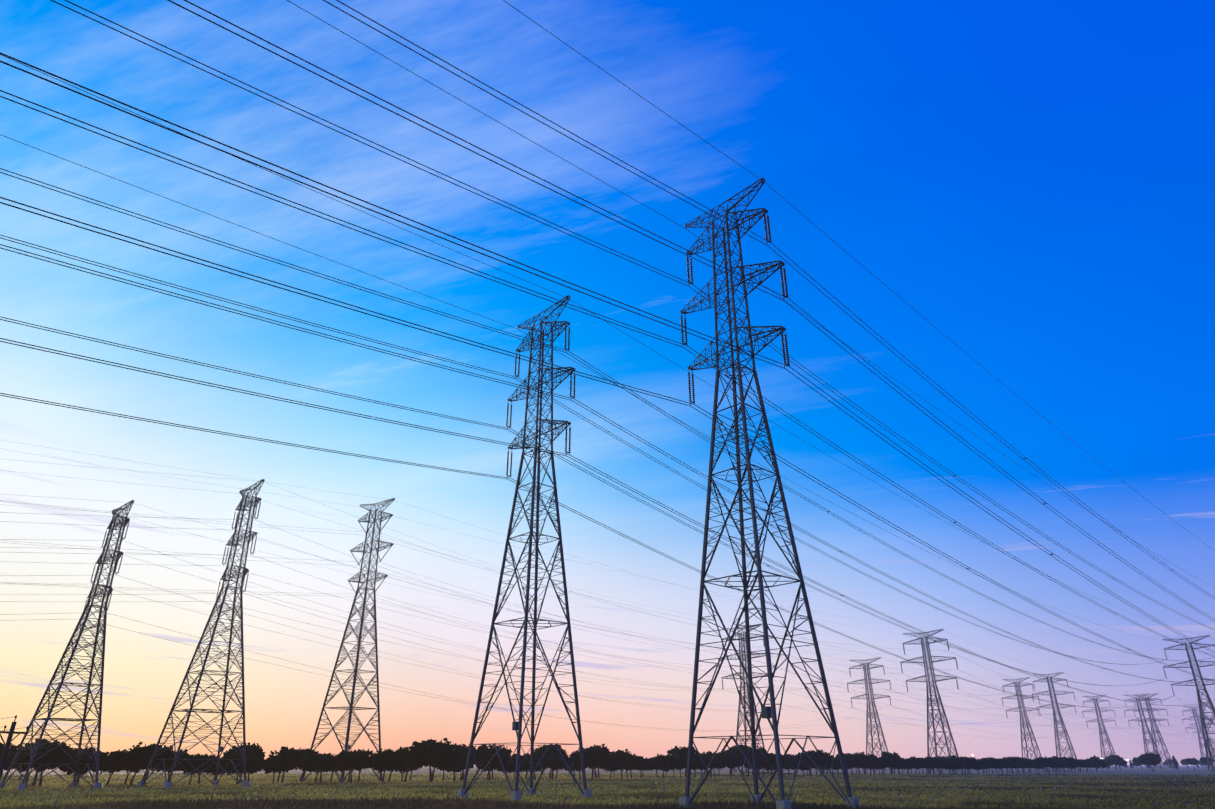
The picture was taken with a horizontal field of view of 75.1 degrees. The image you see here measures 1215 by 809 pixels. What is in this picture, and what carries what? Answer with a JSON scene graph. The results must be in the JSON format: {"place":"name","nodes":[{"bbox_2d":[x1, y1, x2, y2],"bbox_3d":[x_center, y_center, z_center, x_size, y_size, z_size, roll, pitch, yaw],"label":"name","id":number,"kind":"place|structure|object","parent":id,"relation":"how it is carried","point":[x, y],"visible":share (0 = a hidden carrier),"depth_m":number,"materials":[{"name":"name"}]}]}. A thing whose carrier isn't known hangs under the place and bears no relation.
{"place":"outdoors","nodes":[
{"label":"outdoors","id":0,"kind":"place"},
{"bbox_2d":[0,0,1214,765],"label":"sky","id":1,"kind":"structure","parent":0,"point":[1033,179],"materials":[{"name":"blue"}]},
{"bbox_2d":[0,766,1214,808],"bbox_3d":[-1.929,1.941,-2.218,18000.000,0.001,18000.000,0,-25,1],"label":"ground","id":2,"kind":"structure","parent":0,"point":[1182,770],"depth_m":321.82,"materials":[{"name":"green plant"}]},
{"bbox_2d":[0,742,18,770],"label":"tree","id":3,"kind":"object","parent":2,"relation":"on","point":[14,748],"visible":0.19,"depth_m":105.92,"materials":[{"name":"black plant"}]},
{"bbox_2d":[0,715,28,779],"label":"utility pole","id":4,"kind":"object","parent":2,"relation":"on","point":[11,732],"visible":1,"depth_m":43.77,"materials":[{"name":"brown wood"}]},
{"bbox_2d":[5,746,56,786],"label":"tree","id":5,"kind":"object","parent":2,"relation":"on","point":[50,757],"visible":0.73,"depth_m":99.94,"materials":[{"name":"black plant"}]},
{"bbox_2d":[18,738,61,785],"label":"tree","id":6,"kind":"object","parent":2,"relation":"on","point":[36,774],"depth_m":108.73,"materials":[{"name":"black plant"}]},
{"bbox_2d":[20,740,74,785],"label":"tree","id":7,"kind":"object","parent":2,"relation":"on","point":[62,755],"visible":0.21,"depth_m":104.95,"materials":[{"name":"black plant"}]},
{"bbox_2d":[0,500,134,789],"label":"pylon","id":8,"kind":"object","parent":2,"relation":"on","point":[100,563],"visible":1,"depth_m":102.14,"materials":[{"name":"metal"}]},
{"bbox_2d":[59,754,94,775],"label":"tree","id":9,"kind":"object","parent":2,"relation":"on","point":[83,759],"visible":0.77,"depth_m":102.63,"materials":[{"name":"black plant"}]},
{"bbox_2d":[52,748,109,781],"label":"tree","id":10,"kind":"object","parent":2,"relation":"on","point":[75,752],"visible":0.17,"depth_m":107.64,"materials":[{"name":"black plant"}]},
{"bbox_2d":[93,749,130,784],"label":"tree","id":11,"kind":"object","parent":2,"relation":"on","point":[113,762],"visible":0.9,"depth_m":105.96,"materials":[{"name":"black plant"}]},
{"bbox_2d":[120,748,145,785],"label":"tree","id":12,"kind":"object","parent":2,"relation":"on","point":[131,768],"visible":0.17,"depth_m":111.51,"materials":[{"name":"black plant"}]},
{"bbox_2d":[126,741,177,783],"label":"tree","id":13,"kind":"object","parent":2,"relation":"on","point":[140,758],"visible":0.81,"depth_m":108.36,"materials":[{"name":"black plant"}]},
{"bbox_2d":[157,749,189,778],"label":"tree","id":14,"kind":"object","parent":2,"relation":"on","point":[183,756],"visible":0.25,"depth_m":114.36,"materials":[{"name":"black plant"}]},
{"bbox_2d":[179,754,206,784],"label":"tree","id":15,"kind":"object","parent":2,"relation":"on","point":[185,766],"visible":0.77,"depth_m":112.32,"materials":[{"name":"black plant"}]},
{"bbox_2d":[136,479,264,788],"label":"pylon","id":16,"kind":"object","parent":2,"relation":"on","point":[250,505],"visible":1,"depth_m":111.50,"materials":[{"name":"metal"}]},
{"bbox_2d":[190,753,222,783],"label":"tree","id":17,"kind":"object","parent":2,"relation":"on","point":[211,756],"visible":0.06,"depth_m":121.43,"materials":[{"name":"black plant"}]},
{"bbox_2d":[201,757,227,779],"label":"tree","id":18,"kind":"object","parent":2,"relation":"on","point":[211,769],"visible":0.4,"depth_m":117.85,"materials":[{"name":"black plant"}]},
{"bbox_2d":[223,757,255,784],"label":"tree","id":19,"kind":"object","parent":2,"relation":"on","point":[250,765],"visible":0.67,"depth_m":114.63,"materials":[{"name":"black plant"}]},
{"bbox_2d":[223,742,265,783],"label":"tree","id":20,"kind":"object","parent":2,"relation":"on","point":[253,749],"visible":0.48,"depth_m":126.11,"materials":[{"name":"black plant"}]},
{"bbox_2d":[246,755,265,780],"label":"tree","id":21,"kind":"object","parent":2,"relation":"on","point":[259,767],"visible":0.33,"depth_m":121.95,"materials":[{"name":"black plant"}]},
{"bbox_2d":[262,756,288,784],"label":"tree","id":22,"kind":"object","parent":2,"relation":"on","point":[277,764],"visible":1,"depth_m":119.25,"materials":[{"name":"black plant"}]},
{"bbox_2d":[267,746,304,782],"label":"tree","id":23,"kind":"object","parent":2,"relation":"on","point":[292,755],"visible":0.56,"depth_m":125.74,"materials":[{"name":"black plant"}]},
{"bbox_2d":[295,747,318,781],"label":"tree","id":24,"kind":"object","parent":2,"relation":"on","point":[307,751],"visible":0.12,"depth_m":132.13,"materials":[{"name":"black plant"}]},
{"bbox_2d":[297,753,337,781],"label":"tree","id":25,"kind":"object","parent":2,"relation":"on","point":[325,762],"visible":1,"depth_m":122.44,"materials":[{"name":"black plant"}]},
{"bbox_2d":[312,753,338,782],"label":"tree","id":26,"kind":"object","parent":2,"relation":"on","point":[337,766],"depth_m":128.55,"materials":[{"name":"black plant"}]},
{"bbox_2d":[299,498,394,781],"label":"pylon","id":27,"kind":"object","parent":2,"relation":"on","point":[356,672],"visible":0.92,"depth_m":147.23,"materials":[{"name":"metal"}]},
{"bbox_2d":[0,0,1214,730],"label":"conductors","id":28,"kind":"object","parent":27,"relation":"hanging from","point":[488,346],"visible":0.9,"depth_m":66.80,"materials":[{"name":"grey"}]},
{"bbox_2d":[334,749,366,780],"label":"tree","id":29,"kind":"object","parent":2,"relation":"on","point":[343,753],"visible":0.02,"depth_m":131.93,"materials":[{"name":"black plant"}]},
{"bbox_2d":[337,751,371,783],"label":"tree","id":30,"kind":"object","parent":2,"relation":"on","point":[350,760],"visible":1,"depth_m":127.93,"materials":[{"name":"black plant"}]},
{"bbox_2d":[358,749,373,780],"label":"tree","id":31,"kind":"object","parent":2,"relation":"on","point":[368,753],"visible":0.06,"depth_m":138.41,"materials":[{"name":"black plant"}]},
{"bbox_2d":[368,764,398,780],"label":"tree","id":32,"kind":"object","parent":2,"relation":"on","point":[380,770],"visible":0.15,"depth_m":135.65,"materials":[{"name":"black plant"}]},
{"bbox_2d":[369,748,401,781],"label":"tree","id":33,"kind":"object","parent":2,"relation":"on","point":[386,759],"visible":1,"depth_m":131.55,"materials":[{"name":"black plant"}]},
{"bbox_2d":[395,766,415,781],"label":"tree","id":34,"kind":"object","parent":2,"relation":"on","point":[403,769],"visible":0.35,"depth_m":139.08,"materials":[{"name":"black plant"}]},
{"bbox_2d":[395,745,423,781],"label":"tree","id":35,"kind":"object","parent":2,"relation":"on","point":[410,758],"visible":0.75,"depth_m":134.19,"materials":[{"name":"black plant"}]},
{"bbox_2d":[409,737,458,781],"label":"tree","id":36,"kind":"object","parent":2,"relation":"on","point":[435,752],"visible":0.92,"depth_m":137.09,"materials":[{"name":"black plant"}]},
{"bbox_2d":[437,756,473,781],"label":"tree","id":37,"kind":"object","parent":2,"relation":"on","point":[457,764],"visible":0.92,"depth_m":138.95,"materials":[{"name":"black plant"}]},
{"bbox_2d":[455,751,474,780],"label":"tree","id":38,"kind":"object","parent":2,"relation":"on","point":[462,754],"visible":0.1,"depth_m":145.88,"materials":[{"name":"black plant"}]},
{"bbox_2d":[453,743,480,779],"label":"tree","id":39,"kind":"object","parent":2,"relation":"on","point":[464,748],"visible":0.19,"depth_m":150.84,"materials":[{"name":"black plant"}]},
{"bbox_2d":[476,764,499,779],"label":"tree","id":40,"kind":"object","parent":2,"relation":"on","point":[491,769],"visible":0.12,"depth_m":149.66,"materials":[{"name":"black plant"}]},
{"bbox_2d":[471,745,511,780],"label":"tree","id":41,"kind":"object","parent":2,"relation":"on","point":[482,751],"visible":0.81,"depth_m":144.27,"materials":[{"name":"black plant"}]},
{"bbox_2d":[504,754,529,769],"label":"tree","id":42,"kind":"object","parent":2,"relation":"on","point":[525,764],"visible":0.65,"depth_m":147.74,"materials":[{"name":"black plant"}]},
{"bbox_2d":[457,295,590,799],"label":"pylon","id":43,"kind":"object","parent":2,"relation":"on","point":[531,790],"visible":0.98,"depth_m":77.84,"materials":[{"name":"metal"}]},
{"bbox_2d":[522,756,551,780],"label":"tree","id":44,"kind":"object","parent":2,"relation":"on","point":[536,761],"visible":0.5,"depth_m":151.54,"materials":[{"name":"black plant"}]},
{"bbox_2d":[534,744,562,778],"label":"tree","id":45,"kind":"object","parent":2,"relation":"on","point":[540,748],"visible":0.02,"depth_m":165.78,"materials":[{"name":"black plant"}]},
{"bbox_2d":[536,745,568,779],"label":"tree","id":46,"kind":"object","parent":2,"relation":"on","point":[549,751],"visible":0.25,"depth_m":160.25,"materials":[{"name":"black plant"}]},
{"bbox_2d":[547,754,568,778],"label":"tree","id":47,"kind":"object","parent":2,"relation":"on","point":[556,763],"visible":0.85,"depth_m":154.73,"materials":[{"name":"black plant"}]},
{"bbox_2d":[567,750,593,778],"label":"tree","id":48,"kind":"object","parent":2,"relation":"on","point":[588,761],"visible":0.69,"depth_m":157.86,"materials":[{"name":"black plant"}]},
{"bbox_2d":[577,747,611,778],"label":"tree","id":49,"kind":"object","parent":2,"relation":"on","point":[601,758],"visible":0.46,"depth_m":160.25,"materials":[{"name":"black plant"}]},
{"bbox_2d":[588,743,613,778],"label":"tree","id":50,"kind":"object","parent":2,"relation":"on","point":[603,747],"visible":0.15,"depth_m":167.61,"materials":[{"name":"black plant"}]},
{"bbox_2d":[599,757,621,777],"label":"tree","id":51,"kind":"object","parent":2,"relation":"on","point":[614,764],"visible":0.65,"depth_m":163.47,"materials":[{"name":"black plant"}]},
{"bbox_2d":[612,748,631,778],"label":"tree","id":52,"kind":"object","parent":2,"relation":"on","point":[618,754],"visible":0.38,"depth_m":171.22,"materials":[{"name":"black plant"}]},
{"bbox_2d":[620,754,643,777],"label":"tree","id":53,"kind":"object","parent":2,"relation":"on","point":[629,761],"visible":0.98,"depth_m":167.81,"materials":[{"name":"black plant"}]},
{"bbox_2d":[634,756,650,777],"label":"tree","id":54,"kind":"object","parent":2,"relation":"on","point":[645,766],"visible":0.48,"depth_m":175.44,"materials":[{"name":"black plant"}]},
{"bbox_2d":[648,754,677,777],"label":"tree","id":55,"kind":"object","parent":2,"relation":"on","point":[663,762],"visible":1,"depth_m":172.25,"materials":[{"name":"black plant"}]},
{"bbox_2d":[672,755,686,777],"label":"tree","id":56,"kind":"object","parent":2,"relation":"on","point":[681,763],"visible":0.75,"depth_m":176.56,"materials":[{"name":"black plant"}]},
{"bbox_2d":[666,745,703,776],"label":"tree","id":57,"kind":"object","parent":2,"relation":"on","point":[679,752],"visible":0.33,"depth_m":186.54,"materials":[{"name":"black plant"}]},
{"bbox_2d":[691,758,708,776],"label":"tree","id":58,"kind":"object","parent":2,"relation":"on","point":[696,764],"visible":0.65,"depth_m":180.22,"materials":[{"name":"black plant"}]},
{"bbox_2d":[699,754,722,777],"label":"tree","id":59,"kind":"object","parent":2,"relation":"on","point":[707,758],"visible":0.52,"depth_m":184.35,"materials":[{"name":"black plant"}]},
{"bbox_2d":[721,753,745,776],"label":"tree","id":60,"kind":"object","parent":2,"relation":"on","point":[728,760],"visible":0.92,"depth_m":186.68,"materials":[{"name":"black plant"}]},
{"bbox_2d":[718,625,771,772],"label":"pylon","id":61,"kind":"object","parent":2,"relation":"on","point":[747,696],"visible":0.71,"depth_m":287.39,"materials":[{"name":"metal"}]},
{"bbox_2d":[732,745,762,776],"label":"tree","id":62,"kind":"object","parent":2,"relation":"on","point":[745,749],"visible":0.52,"depth_m":191.50,"materials":[{"name":"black plant"}]},
{"bbox_2d":[751,747,772,775],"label":"tree","id":63,"kind":"object","parent":2,"relation":"on","point":[768,756],"visible":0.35,"depth_m":193.98,"materials":[{"name":"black plant"}]},
{"bbox_2d":[679,177,858,808],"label":"pylon","id":64,"kind":"object","parent":2,"relation":"on","point":[765,713],"visible":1,"depth_m":60.13,"materials":[{"name":"metal"}]},
{"bbox_2d":[762,753,784,775],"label":"tree","id":65,"kind":"object","parent":2,"relation":"on","point":[772,761],"visible":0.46,"depth_m":197.59,"materials":[{"name":"black plant"}]},
{"bbox_2d":[774,759,795,774],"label":"tree","id":66,"kind":"object","parent":2,"relation":"on","point":[787,765],"visible":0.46,"depth_m":201.50,"materials":[{"name":"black plant"}]},
{"bbox_2d":[789,758,804,771],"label":"tree","id":67,"kind":"object","parent":2,"relation":"on","point":[796,761],"visible":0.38,"depth_m":205.18,"materials":[{"name":"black plant"}]},
{"bbox_2d":[791,750,826,775],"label":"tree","id":68,"kind":"object","parent":2,"relation":"on","point":[815,757],"visible":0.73,"depth_m":209.02,"materials":[{"name":"black plant"}]},
{"bbox_2d":[816,749,830,774],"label":"tree","id":69,"kind":"object","parent":2,"relation":"on","point":[826,754],"visible":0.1,"depth_m":214.15,"materials":[{"name":"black plant"}]},
{"bbox_2d":[822,758,840,772],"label":"tree","id":70,"kind":"object","parent":2,"relation":"on","point":[836,764],"visible":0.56,"depth_m":215.82,"materials":[{"name":"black plant"}]},
{"bbox_2d":[839,758,856,774],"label":"tree","id":71,"kind":"object","parent":2,"relation":"on","point":[850,763],"visible":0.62,"depth_m":220.76,"materials":[{"name":"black plant"}]},
{"bbox_2d":[844,751,872,774],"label":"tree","id":72,"kind":"object","parent":2,"relation":"on","point":[860,758],"visible":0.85,"depth_m":224.22,"materials":[{"name":"black plant"}]},
{"bbox_2d":[847,657,893,771],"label":"pylon","id":73,"kind":"object","parent":2,"relation":"on","point":[870,713],"visible":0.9,"depth_m":376.04,"materials":[{"name":"metal"}]},
{"bbox_2d":[861,753,880,774],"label":"tree","id":74,"kind":"object","parent":2,"relation":"on","point":[875,761],"visible":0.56,"depth_m":227.10,"materials":[{"name":"black plant"}]},
{"bbox_2d":[873,759,886,773],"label":"tree","id":75,"kind":"object","parent":2,"relation":"on","point":[882,765],"visible":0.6,"depth_m":231.99,"materials":[{"name":"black plant"}]},
{"bbox_2d":[881,754,900,774],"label":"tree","id":76,"kind":"object","parent":2,"relation":"on","point":[889,760],"visible":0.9,"depth_m":235.39,"materials":[{"name":"black plant"}]},
{"bbox_2d":[900,759,917,774],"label":"tree","id":77,"kind":"object","parent":2,"relation":"on","point":[909,764],"visible":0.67,"depth_m":242.63,"materials":[{"name":"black plant"}]},
{"bbox_2d":[908,756,922,773],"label":"tree","id":78,"kind":"object","parent":2,"relation":"on","point":[918,760],"visible":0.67,"depth_m":247.12,"materials":[{"name":"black plant"}]},
{"bbox_2d":[921,757,938,772],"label":"tree","id":79,"kind":"object","parent":2,"relation":"on","point":[930,763],"visible":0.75,"depth_m":250.03,"materials":[{"name":"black plant"}]},
{"bbox_2d":[900,629,963,773],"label":"pylon","id":80,"kind":"object","parent":2,"relation":"on","point":[943,714],"visible":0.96,"depth_m":296.21,"materials":[{"name":"metal"}]},
{"bbox_2d":[934,758,947,773],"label":"tree","id":81,"kind":"object","parent":2,"relation":"on","point":[943,762],"visible":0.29,"depth_m":256.00,"materials":[{"name":"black plant"}]},
{"bbox_2d":[955,756,972,772],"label":"tree","id":82,"kind":"object","parent":2,"relation":"on","point":[965,762],"visible":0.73,"depth_m":265.52,"materials":[{"name":"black plant"}]},
{"bbox_2d":[977,761,990,773],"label":"tree","id":83,"kind":"object","parent":2,"relation":"on","point":[986,765],"visible":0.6,"depth_m":276.55,"materials":[{"name":"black plant"}]},
{"bbox_2d":[982,757,1001,773],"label":"tree","id":84,"kind":"object","parent":2,"relation":"on","point":[992,761],"visible":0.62,"depth_m":280.22,"materials":[{"name":"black plant"}]},
{"bbox_2d":[1001,761,1013,772],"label":"tree","id":85,"kind":"object","parent":2,"relation":"on","point":[1006,764],"visible":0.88,"depth_m":288.46,"materials":[{"name":"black plant"}]},
{"bbox_2d":[1001,756,1020,772],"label":"tree","id":86,"kind":"object","parent":2,"relation":"on","point":[1015,762],"visible":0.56,"depth_m":292.00,"materials":[{"name":"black plant"}]},
{"bbox_2d":[1001,677,1045,769],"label":"pylon","id":87,"kind":"object","parent":2,"relation":"on","point":[1022,715],"visible":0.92,"depth_m":462.54,"materials":[{"name":"metal"}]},
{"bbox_2d":[1033,756,1053,772],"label":"tree","id":88,"kind":"object","parent":2,"relation":"on","point":[1041,761],"visible":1,"depth_m":310.99,"materials":[{"name":"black plant"}]},
{"bbox_2d":[1032,672,1081,770],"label":"pylon","id":89,"kind":"object","parent":2,"relation":"on","point":[1056,730],"visible":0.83,"depth_m":436.89,"materials":[{"name":"metal"}]},
{"bbox_2d":[1058,756,1076,771],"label":"tree","id":90,"kind":"object","parent":2,"relation":"on","point":[1071,761],"visible":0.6,"depth_m":327.56,"materials":[{"name":"black plant"}]},
{"bbox_2d":[1085,756,1103,771],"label":"tree","id":91,"kind":"object","parent":2,"relation":"on","point":[1098,761],"visible":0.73,"depth_m":350.39,"materials":[{"name":"black plant"}]},
{"bbox_2d":[1082,695,1120,768],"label":"pylon","id":92,"kind":"object","parent":2,"relation":"on","point":[1101,731],"visible":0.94,"depth_m":579.99,"materials":[{"name":"metal"}]},
{"bbox_2d":[1105,754,1122,769],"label":"tree","id":93,"kind":"object","parent":2,"relation":"on","point":[1109,757],"visible":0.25,"depth_m":473.85,"materials":[{"name":"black plant"}]},
{"bbox_2d":[1110,758,1126,770],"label":"tree","id":94,"kind":"object","parent":2,"relation":"on","point":[1118,761],"visible":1,"depth_m":436.41,"materials":[{"name":"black plant"}]},
{"bbox_2d":[1124,693,1165,768],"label":"pylon","id":95,"kind":"object","parent":2,"relation":"on","point":[1143,727],"visible":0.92,"depth_m":569.26,"materials":[{"name":"metal"}]},
{"bbox_2d":[1138,752,1161,770],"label":"tree","id":96,"kind":"object","parent":2,"relation":"on","point":[1150,758],"visible":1,"depth_m":386.89,"materials":[{"name":"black plant"}]},
{"bbox_2d":[1133,693,1175,768],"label":"pylon","id":97,"kind":"object","parent":2,"relation":"on","point":[1158,736],"visible":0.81,"depth_m":567.90,"materials":[{"name":"metal"}]},
{"bbox_2d":[1163,635,1214,772],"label":"pylon","id":98,"kind":"object","parent":2,"relation":"on","point":[1202,714],"visible":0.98,"depth_m":313.00,"materials":[{"name":"metal"}]},
{"bbox_2d":[1185,758,1199,769],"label":"tree","id":99,"kind":"object","parent":2,"relation":"on","point":[1192,761],"visible":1,"depth_m":529.87,"materials":[{"name":"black plant"}]},
{"bbox_2d":[1182,706,1214,768],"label":"pylon","id":100,"kind":"object","parent":2,"relation":"on","point":[1199,737],"visible":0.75,"depth_m":683.21,"materials":[{"name":"metal"}]},
{"bbox_2d":[1189,713,1214,767],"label":"pylon","id":101,"kind":"object","parent":2,"relation":"on","point":[1205,734],"visible":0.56,"depth_m":768.61,"materials":[{"name":"metal"}]},
{"bbox_2d":[720,629,1214,743],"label":"conductors","id":102,"kind":"object","parent":101,"relation":"attached to","point":[995,701],"visible":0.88,"depth_m":416.79,"materials":[{"name":"grey"}]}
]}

